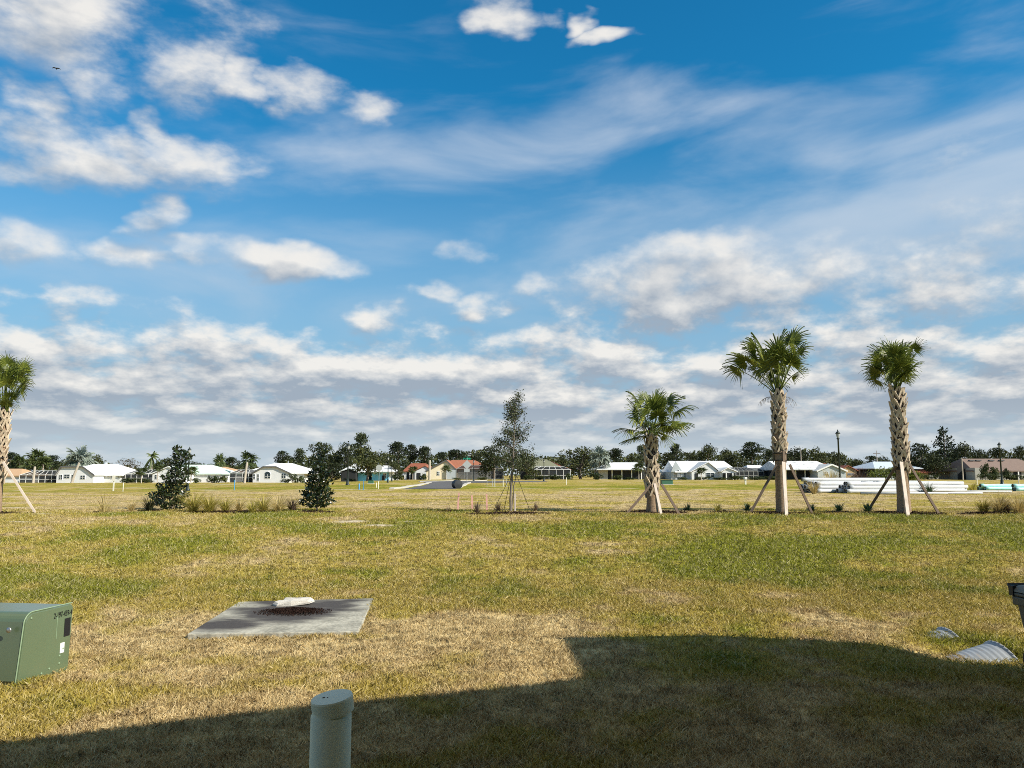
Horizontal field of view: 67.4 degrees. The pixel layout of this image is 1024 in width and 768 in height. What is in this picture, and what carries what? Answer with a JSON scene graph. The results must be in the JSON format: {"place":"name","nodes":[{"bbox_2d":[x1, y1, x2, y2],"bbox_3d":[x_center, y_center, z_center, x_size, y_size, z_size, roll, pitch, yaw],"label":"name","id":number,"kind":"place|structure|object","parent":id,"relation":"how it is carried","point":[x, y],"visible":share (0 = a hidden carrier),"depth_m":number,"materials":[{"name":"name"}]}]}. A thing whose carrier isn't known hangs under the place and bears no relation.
{"place":"outdoors","nodes":[
{"label":"outdoors","id":0,"kind":"place"},
{"bbox_2d":[87,491,134,512],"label":"ornamental grass","id":1,"kind":"object","parent":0,"point":[104,509],"depth_m":24.27,"materials":[{"name":"plant"}]},
{"bbox_2d":[138,495,161,511],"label":"ornamental grass","id":2,"kind":"object","parent":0,"point":[148,506],"depth_m":25.16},
{"bbox_2d":[175,489,208,511],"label":"ornamental grass","id":3,"kind":"object","parent":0,"point":[192,504],"depth_m":24.88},
{"bbox_2d":[214,494,240,510],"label":"ornamental grass","id":4,"kind":"object","parent":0,"point":[225,507],"depth_m":25.00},
{"bbox_2d":[243,499,264,512],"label":"ornamental grass","id":5,"kind":"object","parent":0,"point":[252,509],"depth_m":24.26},
{"bbox_2d":[249,494,274,510],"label":"ornamental grass","id":6,"kind":"object","parent":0,"point":[264,506],"depth_m":25.23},
{"bbox_2d":[284,496,303,510],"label":"ornamental grass","id":7,"kind":"object","parent":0,"point":[292,507],"depth_m":25.14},
{"bbox_2d":[405,483,463,488],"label":"road","id":8,"kind":"structure","parent":0,"point":[438,486],"depth_m":76.86,"materials":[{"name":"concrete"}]},
{"bbox_2d":[423,481,546,482],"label":"cross road","id":9,"kind":"structure","parent":0,"point":[479,481],"depth_m":135.71,"materials":[{"name":"asphalt"}]},
{"bbox_2d":[0,475,1023,767],"bbox_3d":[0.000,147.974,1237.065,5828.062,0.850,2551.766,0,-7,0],"label":"ground","id":10,"kind":"structure","parent":0,"point":[574,487],"depth_m":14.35,"materials":[{"name":"green plant"}]},
{"bbox_2d":[0,350,35,512],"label":"sabal palm","id":11,"kind":"object","parent":10,"relation":"on","point":[17,370],"visible":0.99,"depth_m":24.45,"materials":[{"name":"green plant"}]},
{"bbox_2d":[5,469,30,482],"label":"house","id":12,"kind":"structure","parent":10,"relation":"on","point":[16,473],"depth_m":195.24,"materials":[{"name":"beige tile"}]},
{"bbox_2d":[2,462,35,512],"bbox_3d":[-15.442,3.259,24.084,1.208,1.653,0.050,0,-7,0],"label":"palm brace","id":13,"kind":"object","parent":10,"relation":"on","point":[19,487],"visible":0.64,"depth_m":24.07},
{"bbox_2d":[12,454,25,468],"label":"cabbage palm","id":14,"kind":"object","parent":10,"relation":"on","point":[17,459],"visible":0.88,"depth_m":210.64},
{"bbox_2d":[21,458,38,470],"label":"cabbage palm","id":15,"kind":"object","parent":10,"relation":"on","point":[27,466],"visible":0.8,"depth_m":204.27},
{"bbox_2d":[0,602,72,685],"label":"transformer","id":16,"kind":"object","parent":10,"relation":"on","point":[34,639],"visible":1,"depth_m":7.16,"materials":[{"name":"green paint"}]},
{"bbox_2d":[24,448,51,469],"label":"cabbage palm","id":17,"kind":"object","parent":10,"relation":"on","point":[36,453],"visible":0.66,"depth_m":206.41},
{"bbox_2d":[32,457,53,470],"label":"cabbage palm","id":18,"kind":"object","parent":10,"relation":"on","point":[42,463],"visible":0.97,"depth_m":203.43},
{"bbox_2d":[47,455,61,470],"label":"pine tree","id":19,"kind":"object","parent":10,"relation":"on","point":[54,460],"visible":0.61,"depth_m":243.97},
{"bbox_2d":[19,461,135,482],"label":"house","id":20,"kind":"structure","parent":10,"relation":"on","point":[105,472],"depth_m":191.59,"materials":[{"name":"paint"}]},
{"bbox_2d":[62,445,98,465],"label":"silver palm","id":21,"kind":"object","parent":10,"relation":"on","point":[79,456],"visible":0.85,"depth_m":218.10,"materials":[{"name":"green plant"}]},
{"bbox_2d":[144,451,159,469],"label":"feather palm","id":22,"kind":"object","parent":10,"relation":"on","point":[151,459],"visible":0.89,"depth_m":220.71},
{"bbox_2d":[153,459,164,482],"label":"cabbage palm","id":23,"kind":"object","parent":10,"relation":"on","point":[157,466],"visible":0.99,"depth_m":174.72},
{"bbox_2d":[145,444,194,509],"bbox_3d":[-11.903,3.248,26.672,1.428,2.324,1.436,-6,-9,43],"label":"magnolia tree","id":24,"kind":"object","parent":10,"relation":"on","point":[162,492],"visible":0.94,"depth_m":26.54,"materials":[{"name":"green plant"}]},
{"bbox_2d":[125,465,232,482],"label":"house","id":25,"kind":"structure","parent":10,"relation":"on","point":[205,472],"depth_m":200.40,"materials":[{"name":"paint"}]},
{"bbox_2d":[177,491,233,511],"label":"ornamental grass","id":26,"kind":"object","parent":10,"relation":"on","point":[209,506],"depth_m":24.65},
{"bbox_2d":[213,453,226,466],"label":"cabbage palm","id":27,"kind":"object","parent":10,"relation":"on","point":[218,461],"visible":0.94,"depth_m":213.49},
{"bbox_2d":[225,457,240,467],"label":"pine tree","id":28,"kind":"object","parent":10,"relation":"on","point":[230,461],"visible":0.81,"depth_m":259.55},
{"bbox_2d":[237,450,260,469],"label":"cabbage palm","id":29,"kind":"object","parent":10,"relation":"on","point":[246,456],"visible":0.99,"depth_m":206.46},
{"bbox_2d":[229,463,317,482],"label":"house","id":30,"kind":"structure","parent":10,"relation":"on","point":[274,473],"depth_m":197.42,"materials":[{"name":"paint"}]},
{"bbox_2d":[263,495,289,511],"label":"ornamental grass","id":31,"kind":"object","parent":10,"relation":"on","point":[279,507],"depth_m":24.68,"materials":[{"name":"plant"}]},
{"bbox_2d":[187,598,372,639],"bbox_3d":[-2.939,3.163,10.249,1.978,0.180,2.485,1,-7,-6],"label":"concrete pad","id":32,"kind":"object","parent":10,"relation":"on","point":[345,616],"visible":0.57,"depth_m":9.74,"materials":[{"name":"concrete"}]},
{"bbox_2d":[253,607,331,615],"bbox_3d":[-2.974,3.058,10.417,1.056,0.078,0.692,0,-7,0],"label":"debris heap","id":33,"kind":"object","parent":32,"relation":"on","point":[293,611],"visible":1,"depth_m":10.33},
{"bbox_2d":[273,597,314,606],"bbox_3d":[-3.125,3.113,11.021,0.541,0.072,0.390,-3,-2,6],"label":"concrete chunk","id":34,"kind":"object","parent":32,"relation":"on","point":[288,601],"visible":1,"depth_m":10.92,"materials":[{"name":"concrete"}]},
{"bbox_2d":[274,450,291,462],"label":"pine tree","id":35,"kind":"object","parent":10,"relation":"on","point":[282,456],"visible":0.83,"depth_m":238.70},
{"bbox_2d":[291,448,306,466],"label":"pine tree","id":36,"kind":"object","parent":10,"relation":"on","point":[299,453],"visible":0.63,"depth_m":224.94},
{"bbox_2d":[298,446,336,509],"bbox_3d":[-6.488,3.154,25.573,1.371,2.232,1.248,0,-7,0],"label":"magnolia tree","id":37,"kind":"object","parent":10,"relation":"on","point":[315,486],"visible":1,"depth_m":25.43,"materials":[{"name":"green plant"}]},
{"bbox_2d":[306,442,342,477],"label":"oak tree","id":38,"kind":"object","parent":10,"relation":"on","point":[328,447],"visible":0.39,"depth_m":221.17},
{"bbox_2d":[309,689,353,767],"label":"marker post","id":39,"kind":"object","parent":10,"relation":"on","point":[330,730],"visible":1,"depth_m":3.42,"materials":[{"name":"green plastic"}]},
{"bbox_2d":[326,462,342,481],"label":"oak tree","id":40,"kind":"object","parent":10,"relation":"on","point":[331,475],"visible":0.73,"depth_m":206.86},
{"bbox_2d":[330,441,359,476],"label":"oak tree","id":41,"kind":"object","parent":10,"relation":"on","point":[338,455],"visible":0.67,"depth_m":216.23,"materials":[{"name":"plant"}]},
{"bbox_2d":[339,464,371,481],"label":"house","id":42,"kind":"structure","parent":10,"relation":"on","point":[354,475],"depth_m":201.76,"materials":[{"name":"white tile"}]},
{"bbox_2d":[352,432,369,458],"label":"pine tree","id":43,"kind":"object","parent":10,"relation":"on","point":[361,438],"visible":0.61,"depth_m":230.32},
{"bbox_2d":[349,443,386,480],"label":"oak tree","id":44,"kind":"object","parent":10,"relation":"on","point":[369,460],"visible":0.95,"depth_m":184.13,"materials":[{"name":"plant"}]},
{"bbox_2d":[371,466,396,480],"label":"house","id":45,"kind":"structure","parent":10,"relation":"on","point":[382,476],"depth_m":204.52,"materials":[{"name":"white tile"}]},
{"bbox_2d":[380,452,395,465],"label":"oak tree","id":46,"kind":"object","parent":10,"relation":"on","point":[386,460],"visible":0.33,"depth_m":222.62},
{"bbox_2d":[389,462,403,476],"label":"oak tree","id":47,"kind":"object","parent":10,"relation":"on","point":[398,469],"visible":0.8,"depth_m":206.04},
{"bbox_2d":[388,441,410,466],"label":"pine tree","id":48,"kind":"object","parent":10,"relation":"on","point":[398,447],"visible":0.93,"depth_m":234.16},
{"bbox_2d":[399,444,419,467],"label":"pine tree","id":49,"kind":"object","parent":10,"relation":"on","point":[413,456],"visible":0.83,"depth_m":238.41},
{"bbox_2d":[403,463,431,479],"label":"house","id":50,"kind":"structure","parent":10,"relation":"on","point":[421,469],"depth_m":217.24,"materials":[{"name":"white tile"}]},
{"bbox_2d":[416,446,432,464],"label":"pine tree","id":51,"kind":"object","parent":10,"relation":"on","point":[424,451],"visible":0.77,"depth_m":235.91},
{"bbox_2d":[448,449,468,459],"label":"pine tree","id":52,"kind":"object","parent":10,"relation":"on","point":[456,454],"visible":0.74,"depth_m":254.82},
{"bbox_2d":[425,460,503,479],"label":"house","id":53,"kind":"structure","parent":10,"relation":"on","point":[457,467],"depth_m":203.44,"materials":[{"name":"paint"}]},
{"bbox_2d":[476,445,505,479],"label":"oak tree","id":54,"kind":"object","parent":10,"relation":"on","point":[485,463],"visible":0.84,"depth_m":194.46,"materials":[{"name":"plant"}]},
{"bbox_2d":[0,509,1020,514],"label":"mulch","id":55,"kind":"object","parent":10,"relation":"on","point":[684,511],"visible":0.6,"depth_m":23.96,"materials":[{"name":"brown plant"}]},
{"bbox_2d":[7,448,1023,478],"bbox_3d":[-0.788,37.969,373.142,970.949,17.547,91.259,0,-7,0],"label":"distant wood","id":56,"kind":"object","parent":10,"relation":"on","point":[659,459],"visible":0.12,"depth_m":351.41,"materials":[{"name":"plant"}]},
{"bbox_2d":[489,389,541,510],"bbox_3d":[0.116,2.166,24.996,1.776,4.036,1.996,2,-7,-14],"label":"young oak","id":57,"kind":"object","parent":10,"relation":"on","point":[514,411],"visible":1,"depth_m":24.87,"materials":[{"name":"green plant"}]},
{"bbox_2d":[516,453,541,479],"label":"oak tree","id":58,"kind":"object","parent":10,"relation":"on","point":[534,471],"visible":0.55,"depth_m":198.44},
{"bbox_2d":[519,459,571,479],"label":"house","id":59,"kind":"structure","parent":10,"relation":"on","point":[547,468],"depth_m":201.53,"materials":[{"name":"grey"}]},
{"bbox_2d":[555,446,596,478],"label":"oak tree","id":60,"kind":"object","parent":10,"relation":"on","point":[578,466],"visible":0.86,"depth_m":212.21,"materials":[{"name":"plant"}]},
{"bbox_2d":[588,445,611,476],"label":"silver palm","id":61,"kind":"object","parent":10,"relation":"on","point":[599,458],"visible":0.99,"depth_m":204.25,"materials":[{"name":"green plant"}]},
{"bbox_2d":[607,448,623,462],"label":"pine tree","id":62,"kind":"object","parent":10,"relation":"on","point":[617,452],"visible":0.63,"depth_m":242.45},
{"bbox_2d":[591,462,661,478],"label":"house","id":63,"kind":"structure","parent":10,"relation":"on","point":[620,468],"depth_m":205.05,"materials":[{"name":"white tile"}]},
{"bbox_2d":[612,386,698,511],"bbox_3d":[4.556,2.065,24.411,2.604,4.127,2.087,-3,-8,27],"label":"sabal palm","id":64,"kind":"object","parent":10,"relation":"on","point":[655,406],"visible":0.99,"depth_m":24.23,"materials":[{"name":"green plant"}]},
{"bbox_2d":[669,443,683,460],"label":"pine tree","id":65,"kind":"object","parent":10,"relation":"on","point":[674,450],"visible":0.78,"depth_m":244.13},
{"bbox_2d":[660,461,757,479],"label":"house","id":66,"kind":"structure","parent":10,"relation":"on","point":[674,470],"depth_m":196.94,"materials":[{"name":"white tile"}]},
{"bbox_2d":[697,443,721,460],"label":"oak tree","id":67,"kind":"object","parent":10,"relation":"on","point":[708,450],"visible":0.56,"depth_m":238.75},
{"bbox_2d":[719,448,738,466],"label":"oak tree","id":68,"kind":"object","parent":10,"relation":"on","point":[730,460],"visible":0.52,"depth_m":242.26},
{"bbox_2d":[738,442,769,464],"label":"oak tree","id":69,"kind":"object","parent":10,"relation":"on","point":[751,454],"visible":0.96,"depth_m":236.73,"materials":[{"name":"plant"}]},
{"bbox_2d":[744,465,763,478],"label":"house","id":70,"kind":"structure","parent":10,"relation":"on","point":[758,469],"depth_m":204.44,"materials":[{"name":"white tile"}]},
{"bbox_2d":[750,464,777,511],"bbox_3d":[7.901,3.307,24.130,0.948,1.576,0.044,-1,-7,7],"label":"palm brace","id":71,"kind":"object","parent":10,"relation":"on","point":[764,487],"visible":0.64,"depth_m":24.11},
{"bbox_2d":[720,325,814,511],"bbox_3d":[8.228,1.078,24.541,2.982,6.134,2.168,0,-7,0],"label":"sabal palm","id":72,"kind":"object","parent":10,"relation":"on","point":[766,363],"visible":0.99,"depth_m":24.43,"materials":[{"name":"green plant"}]},
{"bbox_2d":[782,462,787,514],"bbox_3d":[8.332,3.229,23.439,0.103,1.743,1.283,-2,-7,18],"label":"palm brace","id":73,"kind":"object","parent":10,"relation":"on","point":[784,489],"visible":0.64,"depth_m":23.44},
{"bbox_2d":[786,446,809,460],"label":"oak tree","id":74,"kind":"object","parent":10,"relation":"on","point":[796,455],"visible":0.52,"depth_m":242.40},
{"bbox_2d":[789,464,812,512],"bbox_3d":[9.128,3.338,24.230,0.905,1.614,0.054,3,-7,-22],"label":"palm brace","id":75,"kind":"object","parent":10,"relation":"on","point":[800,488],"visible":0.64,"depth_m":24.21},
{"bbox_2d":[760,461,847,479],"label":"house","id":76,"kind":"structure","parent":10,"relation":"on","point":[809,469],"depth_m":193.54,"materials":[{"name":"tile"}]},
{"bbox_2d":[807,446,832,463],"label":"oak tree","id":77,"kind":"object","parent":10,"relation":"on","point":[820,457],"visible":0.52,"depth_m":241.99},
{"bbox_2d":[835,429,840,477],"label":"street lamp","id":78,"kind":"object","parent":10,"relation":"on","point":[837,433],"visible":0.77,"depth_m":98.23,"materials":[{"name":"black metal"}]},
{"bbox_2d":[826,451,851,465],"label":"oak tree","id":79,"kind":"object","parent":10,"relation":"on","point":[835,458],"visible":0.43,"depth_m":248.00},
{"bbox_2d":[823,463,857,477],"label":"house","id":80,"kind":"structure","parent":10,"relation":"on","point":[849,474],"depth_m":205.66,"materials":[{"name":"paint"}]},
{"bbox_2d":[870,465,896,506],"bbox_3d":[11.846,3.386,24.637,0.084,1.544,1.284,3,-7,-23],"label":"palm brace","id":81,"kind":"object","parent":10,"relation":"on","point":[884,484],"visible":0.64,"depth_m":24.54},
{"bbox_2d":[845,489,923,492],"bbox_3d":[24.744,7.032,50.439,6.100,0.295,0.290,1,-3,-9],"label":"pvc pipe","id":82,"kind":"object","parent":10,"relation":"on","point":[874,490],"visible":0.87,"depth_m":50.16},
{"bbox_2d":[853,462,930,479],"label":"house","id":83,"kind":"structure","parent":10,"relation":"on","point":[872,466],"depth_m":203.08,"materials":[{"name":"white metal"}]},
{"bbox_2d":[865,466,923,480],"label":"bush","id":84,"kind":"object","parent":10,"relation":"on","point":[877,473],"visible":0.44,"depth_m":70.39,"materials":[{"name":"plant"}]},
{"bbox_2d":[859,335,930,512],"bbox_3d":[12.244,1.239,24.444,1.903,5.811,1.909,0,-7,0],"label":"sabal palm","id":85,"kind":"object","parent":10,"relation":"on","point":[895,359],"visible":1,"depth_m":24.34,"materials":[{"name":"green plant"}]},
{"bbox_2d":[860,492,947,493],"bbox_3d":[24.704,6.884,48.397,5.500,0.138,0.140,0,-7,-1],"label":"pvc pipe","id":86,"kind":"object","parent":10,"relation":"on","point":[910,493],"visible":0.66,"depth_m":48.34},
{"bbox_2d":[899,462,909,515],"bbox_3d":[11.982,3.229,23.434,0.108,1.747,1.308,-3,-7,22],"label":"palm brace","id":87,"kind":"object","parent":10,"relation":"on","point":[904,488],"visible":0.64,"depth_m":23.44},
{"bbox_2d":[909,463,939,512],"bbox_3d":[12.896,3.292,24.028,0.892,1.649,0.057,-1,-7,7],"label":"palm brace","id":88,"kind":"object","parent":10,"relation":"on","point":[923,488],"visible":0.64,"depth_m":24.02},
{"bbox_2d":[909,443,941,475],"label":"oak tree","id":89,"kind":"object","parent":10,"relation":"on","point":[920,452],"visible":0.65,"depth_m":204.84,"materials":[{"name":"plant"}]},
{"bbox_2d":[923,451,951,479],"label":"oak tree","id":90,"kind":"object","parent":10,"relation":"on","point":[938,462],"visible":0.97,"depth_m":198.14,"materials":[{"name":"plant"}]},
{"bbox_2d":[927,627,961,640],"bbox_3d":[5.070,3.392,9.170,0.520,0.840,0.840,-14,-6,-6],"label":"culvert pipe","id":91,"kind":"object","parent":10,"relation":"on","point":[939,629],"visible":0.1,"depth_m":9.15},
{"bbox_2d":[929,426,964,474],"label":"norfolk pine","id":92,"kind":"object","parent":10,"relation":"on","point":[950,455],"visible":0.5,"depth_m":210.60,"materials":[{"name":"plant"}]},
{"bbox_2d":[932,488,965,491],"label":"pvc pipe","id":93,"kind":"object","parent":10,"relation":"on","point":[952,489],"visible":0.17,"depth_m":52.45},
{"bbox_2d":[948,441,979,462],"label":"oak tree","id":94,"kind":"object","parent":10,"relation":"on","point":[964,449],"visible":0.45,"depth_m":211.84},
{"bbox_2d":[931,459,1023,479],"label":"house","id":95,"kind":"structure","parent":10,"relation":"on","point":[971,469],"depth_m":193.24,"materials":[{"name":"brown"}]},
{"bbox_2d":[968,449,989,458],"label":"oak tree","id":96,"kind":"object","parent":10,"relation":"on","point":[980,455],"visible":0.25,"depth_m":250.74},
{"bbox_2d":[946,640,1018,662],"bbox_3d":[5.048,3.360,8.391,0.820,0.880,0.880,-15,-6,-4],"label":"culvert pipe","id":97,"kind":"object","parent":10,"relation":"on","point":[991,650],"visible":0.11,"depth_m":8.33,"materials":[{"name":"metal"}]},
{"bbox_2d":[967,490,1011,492],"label":"pvc pipe","id":98,"kind":"object","parent":10,"relation":"on","point":[994,491],"visible":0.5,"depth_m":53.20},
{"bbox_2d":[985,447,1004,458],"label":"pine tree","id":99,"kind":"object","parent":10,"relation":"on","point":[995,452],"visible":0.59,"depth_m":256.36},
{"bbox_2d":[970,489,1023,511],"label":"ornamental grass","id":100,"kind":"object","parent":10,"relation":"on","point":[996,506],"depth_m":24.00,"materials":[{"name":"plant"}]},
{"bbox_2d":[984,487,1011,489],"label":"pvc pipe","id":101,"kind":"object","parent":10,"relation":"on","point":[999,488],"visible":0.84,"depth_m":60.40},
{"bbox_2d":[979,484,1010,487],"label":"pvc pipe","id":102,"kind":"object","parent":101,"relation":"on","point":[993,485],"visible":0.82,"depth_m":60.55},
{"bbox_2d":[1007,583,1023,663],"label":"trash cart","id":103,"kind":"object","parent":10,"relation":"on","point":[1016,591],"visible":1,"depth_m":7.37,"materials":[{"name":"black plastic"}]},
{"bbox_2d":[1008,444,1023,460],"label":"oak tree","id":104,"kind":"object","parent":10,"relation":"on","point":[1020,449],"visible":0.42,"depth_m":238.73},
{"bbox_2d":[0,0,1023,474],"label":"sky","id":105,"kind":"structure","parent":0,"point":[264,228],"materials":[{"name":"blue"}]},
{"bbox_2d":[963,496,992,511],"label":"ornamental grass","id":106,"kind":"object","parent":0,"point":[980,506],"depth_m":24.39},
{"bbox_2d":[1001,492,1023,513],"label":"ornamental grass","id":107,"kind":"object","parent":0,"point":[1019,506],"depth_m":23.68,"materials":[{"name":"plant"}]},
{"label":"pvc pipe","id":108,"kind":"object","parent":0,"visible":0},
{"bbox_2d":[848,485,933,488],"bbox_3d":[25.019,6.817,50.643,6.100,0.295,0.290,1,-15,-9],"label":"pvc pipe","id":109,"kind":"object","parent":108,"relation":"on","point":[885,487],"visible":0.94,"depth_m":50.45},
{"bbox_2d":[845,482,930,485],"bbox_3d":[24.917,6.597,50.788,6.100,0.290,0.295,1,4,-9],"label":"pvc pipe","id":110,"kind":"object","parent":109,"relation":"on","point":[873,483],"visible":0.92,"depth_m":50.53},
{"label":"pvc pipe","id":111,"kind":"object","parent":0,"visible":0},
{"bbox_2d":[933,485,967,487],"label":"pvc pipe","id":112,"kind":"object","parent":111,"relation":"on","point":[952,486],"visible":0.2,"depth_m":52.60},
{"bbox_2d":[876,481,963,484],"bbox_3d":[28.039,6.819,52.765,6.100,0.295,0.290,0,-30,-3],"label":"pvc pipe","id":113,"kind":"object","parent":112,"relation":"on","point":[947,482],"visible":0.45,"depth_m":52.76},
{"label":"pvc pipe","id":114,"kind":"object","parent":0,"visible":0},
{"bbox_2d":[806,481,860,483],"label":"pvc pipe","id":115,"kind":"object","parent":114,"relation":"on","point":[835,481],"visible":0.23,"depth_m":57.53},
{"bbox_2d":[801,478,881,481],"bbox_3d":[24.817,7.189,57.789,6.100,0.290,0.295,0,4,-2],"label":"pvc pipe","id":116,"kind":"object","parent":115,"relation":"on","point":[839,479],"visible":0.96,"depth_m":57.68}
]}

